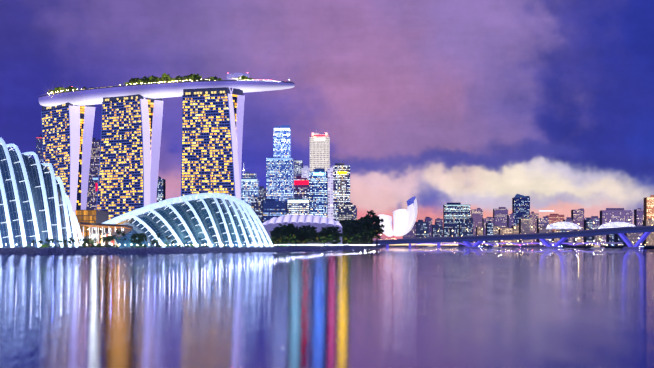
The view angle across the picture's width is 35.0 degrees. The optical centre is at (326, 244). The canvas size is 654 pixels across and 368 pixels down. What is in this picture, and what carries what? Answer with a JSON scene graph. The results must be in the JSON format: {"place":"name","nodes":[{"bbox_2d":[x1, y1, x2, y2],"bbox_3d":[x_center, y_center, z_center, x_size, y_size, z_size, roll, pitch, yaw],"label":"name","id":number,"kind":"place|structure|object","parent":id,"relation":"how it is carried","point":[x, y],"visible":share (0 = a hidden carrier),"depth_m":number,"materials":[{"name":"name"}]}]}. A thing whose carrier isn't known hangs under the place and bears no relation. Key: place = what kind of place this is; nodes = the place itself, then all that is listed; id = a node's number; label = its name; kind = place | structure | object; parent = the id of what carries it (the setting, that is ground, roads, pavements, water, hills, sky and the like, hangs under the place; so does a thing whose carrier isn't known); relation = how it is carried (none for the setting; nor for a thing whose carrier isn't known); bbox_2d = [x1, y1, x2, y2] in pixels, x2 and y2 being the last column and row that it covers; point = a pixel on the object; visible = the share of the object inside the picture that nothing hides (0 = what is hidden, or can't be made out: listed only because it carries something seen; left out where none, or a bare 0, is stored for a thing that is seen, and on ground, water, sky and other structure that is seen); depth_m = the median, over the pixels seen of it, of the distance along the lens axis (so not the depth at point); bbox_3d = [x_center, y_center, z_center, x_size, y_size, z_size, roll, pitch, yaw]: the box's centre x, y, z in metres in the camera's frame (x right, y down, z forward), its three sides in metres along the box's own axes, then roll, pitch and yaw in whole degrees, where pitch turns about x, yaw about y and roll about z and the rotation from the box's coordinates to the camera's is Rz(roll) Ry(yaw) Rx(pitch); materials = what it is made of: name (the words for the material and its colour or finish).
{"place":"outdoors","nodes":[
{"label":"outdoors","id":0,"kind":"place"},
{"bbox_2d":[0,143,78,237],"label":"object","id":1,"kind":"structure","parent":0,"point":[27,201],"depth_m":503.49,"materials":[{"name":"white metal"}]},
{"bbox_2d":[0,146,79,246],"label":"dome mullions","id":2,"kind":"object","parent":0,"point":[28,205],"depth_m":501.97,"materials":[{"name":"metal"}]},
{"bbox_2d":[38,80,294,106],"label":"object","id":3,"kind":"structure","parent":0,"point":[92,96],"depth_m":1269.96,"materials":[{"name":"white metal"}]},
{"bbox_2d":[47,73,252,93],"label":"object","id":4,"kind":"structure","parent":3,"relation":"on","point":[166,78],"depth_m":1274.69,"materials":[{"name":"green plant"}]},
{"bbox_2d":[47,78,275,93],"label":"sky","id":5,"kind":"structure","parent":3,"relation":"on","point":[126,84],"depth_m":1298.03,"materials":[{"name":"grey"}]},
{"bbox_2d":[53,73,290,92],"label":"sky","id":6,"kind":"structure","parent":0,"point":[234,76],"depth_m":1256.13,"materials":[{"name":"grey"}]},
{"bbox_2d":[0,246,381,253],"bbox_3d":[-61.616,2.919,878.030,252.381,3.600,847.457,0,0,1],"label":"embankment ground","id":7,"kind":"structure","parent":0,"point":[73,250],"depth_m":510.60,"materials":[{"name":"black concrete"}]},
{"bbox_2d":[24,245,373,247],"bbox_3d":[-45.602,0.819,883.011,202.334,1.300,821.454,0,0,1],"label":"shoreline lights","id":8,"kind":"object","parent":7,"relation":"on","point":[173,246],"visible":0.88,"depth_m":580.41},
{"bbox_2d":[6,244,373,244],"bbox_3d":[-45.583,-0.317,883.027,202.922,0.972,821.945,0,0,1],"label":"promenade lights","id":9,"kind":"object","parent":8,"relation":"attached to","point":[189,244],"visible":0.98,"depth_m":551.79},
{"bbox_2d":[36,125,356,245],"bbox_3d":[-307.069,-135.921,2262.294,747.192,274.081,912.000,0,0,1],"label":"skyscrapers","id":10,"kind":"structure","parent":0,"point":[320,186],"depth_m":2269.66,"materials":[{"name":"glass"}]},
{"bbox_2d":[0,247,653,367],"bbox_3d":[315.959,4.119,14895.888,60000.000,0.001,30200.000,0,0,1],"label":"water","id":11,"kind":"structure","parent":0,"point":[482,307],"depth_m":66.21,"materials":[{"name":"liquid"}]},
{"bbox_2d":[273,245,653,246],"bbox_3d":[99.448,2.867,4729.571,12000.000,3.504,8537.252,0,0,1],"label":"ground","id":12,"kind":"structure","parent":0,"point":[509,246],"depth_m":1944.36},
{"bbox_2d":[0,145,78,246],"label":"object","id":13,"kind":"structure","parent":12,"relation":"on","point":[49,194],"depth_m":503.61,"materials":[{"name":"blue glass"}]},
{"bbox_2d":[0,138,82,246],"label":"ribs","id":14,"kind":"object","parent":13,"relation":"attached to","point":[66,203],"depth_m":504.34,"materials":[{"name":"white metal"}]},
{"bbox_2d":[41,102,95,212],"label":"hotel tower","id":15,"kind":"structure","parent":12,"relation":"on","point":[67,131],"depth_m":1344.66,"materials":[{"name":"yellow"}]},
{"bbox_2d":[75,210,108,246],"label":"glass block","id":16,"kind":"structure","parent":12,"relation":"on","point":[94,216],"depth_m":577.30,"materials":[{"name":"brown glass"}]},
{"bbox_2d":[80,222,132,246],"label":"canopy pavilion","id":17,"kind":"structure","parent":12,"relation":"on","point":[100,228],"depth_m":527.61,"materials":[{"name":"white"}]},
{"bbox_2d":[96,94,162,219],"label":"hotel tower","id":18,"kind":"structure","parent":12,"relation":"on","point":[131,130],"depth_m":1286.46,"materials":[{"name":"yellow"}]},
{"bbox_2d":[78,198,270,247],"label":"flower dome glass","id":19,"kind":"object","parent":12,"relation":"on","point":[203,214],"visible":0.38,"depth_m":575.94,"materials":[{"name":"blue glass"}]},
{"bbox_2d":[93,193,272,246],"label":"greenhouse ribs","id":20,"kind":"object","parent":19,"relation":"attached to","point":[201,196],"visible":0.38,"depth_m":602.70,"materials":[{"name":"white metal"}]},
{"bbox_2d":[100,198,268,246],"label":"greenhouse glazing bars","id":21,"kind":"object","parent":19,"relation":"attached to","point":[189,226],"visible":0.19,"depth_m":573.82,"materials":[{"name":"metal"}]},
{"bbox_2d":[111,195,270,244],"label":"flower dome struts","id":22,"kind":"object","parent":19,"relation":"attached to","point":[191,218],"visible":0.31,"depth_m":581.46,"materials":[{"name":"white metal"}]},
{"bbox_2d":[23,230,369,247],"bbox_3d":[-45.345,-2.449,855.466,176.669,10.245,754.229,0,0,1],"label":"promenade trees","id":23,"kind":"object","parent":12,"relation":"on","point":[141,237],"visible":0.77,"depth_m":504.69,"materials":[{"name":"green plant"}]},
{"bbox_2d":[181,86,244,198],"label":"hotel tower","id":24,"kind":"structure","parent":12,"relation":"on","point":[211,138],"depth_m":1238.13,"materials":[{"name":"yellow"}]},
{"bbox_2d":[260,214,341,245],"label":"domed building","id":25,"kind":"structure","parent":12,"relation":"on","point":[318,222],"depth_m":1002.13,"materials":[{"name":"white"}]},
{"bbox_2d":[270,210,384,245],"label":"trees","id":26,"kind":"object","parent":12,"relation":"on","point":[366,229],"visible":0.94,"depth_m":991.52,"materials":[{"name":"green plant"}]},
{"bbox_2d":[378,196,416,236],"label":"museum building","id":27,"kind":"structure","parent":12,"relation":"on","point":[402,226],"depth_m":1506.86,"materials":[{"name":"white concrete"}]},
{"bbox_2d":[393,238,606,244],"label":"shoreline lights","id":28,"kind":"object","parent":12,"relation":"on","point":[453,244],"visible":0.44,"depth_m":1941.90},
{"bbox_2d":[357,219,653,247],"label":"bridge","id":29,"kind":"structure","parent":12,"relation":"on","point":[565,235],"depth_m":1378.57,"materials":[{"name":"purple concrete"}]},
{"bbox_2d":[413,243,622,246],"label":"shoreline","id":30,"kind":"structure","parent":12,"relation":"on","point":[517,243],"depth_m":1892.51,"materials":[{"name":"purple"}]},
{"bbox_2d":[403,194,653,244],"bbox_3d":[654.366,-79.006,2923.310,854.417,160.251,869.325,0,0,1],"label":"distant city skyline","id":31,"kind":"structure","parent":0,"point":[458,219],"depth_m":3092.23,"materials":[{"name":"blue"}]},
{"bbox_2d":[546,222,634,228],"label":"domed roofs","id":32,"kind":"structure","parent":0,"point":[559,225],"depth_m":2353.05,"materials":[{"name":"grey"}]}
]}

